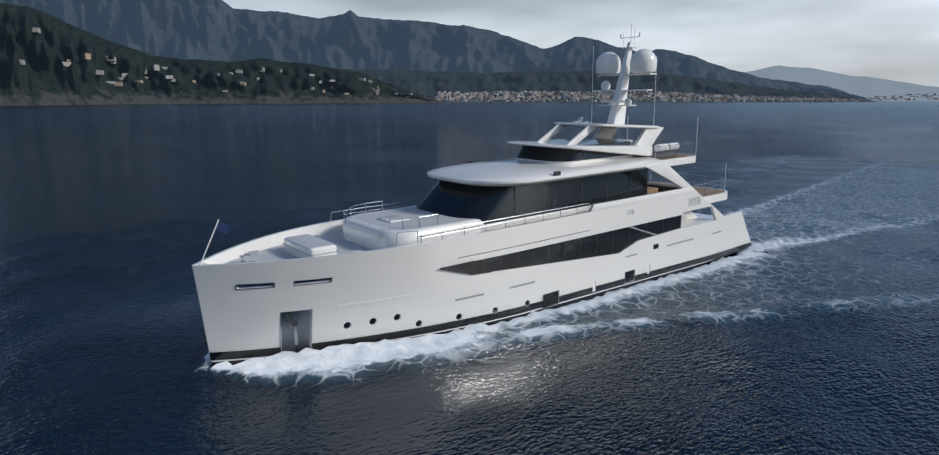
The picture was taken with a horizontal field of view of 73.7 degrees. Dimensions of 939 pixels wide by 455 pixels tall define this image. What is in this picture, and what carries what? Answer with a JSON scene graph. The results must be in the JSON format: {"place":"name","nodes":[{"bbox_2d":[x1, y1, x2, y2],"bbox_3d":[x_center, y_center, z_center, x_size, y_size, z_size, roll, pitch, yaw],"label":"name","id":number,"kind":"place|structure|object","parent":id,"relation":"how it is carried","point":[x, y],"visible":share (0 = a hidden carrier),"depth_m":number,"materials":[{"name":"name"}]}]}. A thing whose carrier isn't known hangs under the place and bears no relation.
{"place":"outdoors","nodes":[
{"label":"outdoors","id":0,"kind":"place"},
{"bbox_2d":[0,3,443,105],"bbox_3d":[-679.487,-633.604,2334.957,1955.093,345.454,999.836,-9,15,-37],"label":"headland","id":1,"kind":"structure","parent":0,"point":[40,77],"depth_m":2235.26,"materials":[{"name":"green plant"}]},
{"bbox_2d":[0,0,879,101],"bbox_3d":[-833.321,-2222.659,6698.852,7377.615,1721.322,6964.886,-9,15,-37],"label":"mountains","id":2,"kind":"structure","parent":0,"point":[217,30],"depth_m":7055.47,"materials":[{"name":"grey stone"}]},
{"bbox_2d":[0,153,938,454],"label":"sea","id":3,"kind":"structure","parent":0,"point":[806,321],"depth_m":32.09,"materials":[{"name":"blue liquid"}]},
{"bbox_2d":[192,24,751,366],"bbox_3d":[4.844,-3.700,43.031,45.833,21.023,8.900,-9,15,-37],"label":"yacht","id":4,"kind":"object","parent":3,"relation":"on","point":[544,222],"visible":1,"depth_m":36.92,"materials":[{"name":"white metal"}]},
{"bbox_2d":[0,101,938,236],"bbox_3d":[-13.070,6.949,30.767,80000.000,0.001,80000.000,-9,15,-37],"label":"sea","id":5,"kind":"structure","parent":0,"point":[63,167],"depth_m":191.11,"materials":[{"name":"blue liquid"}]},
{"bbox_2d":[868,94,938,100],"bbox_3d":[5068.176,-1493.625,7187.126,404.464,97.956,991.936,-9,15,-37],"label":"coast","id":6,"kind":"structure","parent":5,"relation":"on","point":[908,96],"depth_m":7155.32},
{"bbox_2d":[19,27,938,101],"bbox_3d":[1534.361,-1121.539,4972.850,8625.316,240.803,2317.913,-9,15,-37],"label":"buildings","id":7,"kind":"structure","parent":0,"point":[664,97],"depth_m":4624.28,"materials":[{"name":"grey paint"}]},
{"bbox_2d":[223,0,938,86],"label":"sky","id":8,"kind":"structure","parent":0,"point":[895,40],"materials":[{"name":"grey"}]},
{"bbox_2d":[343,69,873,101],"bbox_3d":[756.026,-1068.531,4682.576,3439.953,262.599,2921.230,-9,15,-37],"label":"hills","id":9,"kind":"structure","parent":0,"point":[429,83],"depth_m":4867.58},
{"bbox_2d":[745,65,938,97],"bbox_3d":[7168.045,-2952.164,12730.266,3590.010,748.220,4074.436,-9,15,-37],"label":"hazy mountains","id":10,"kind":"structure","parent":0,"point":[864,86],"depth_m":12639.06,"materials":[{"name":"grey stone"}]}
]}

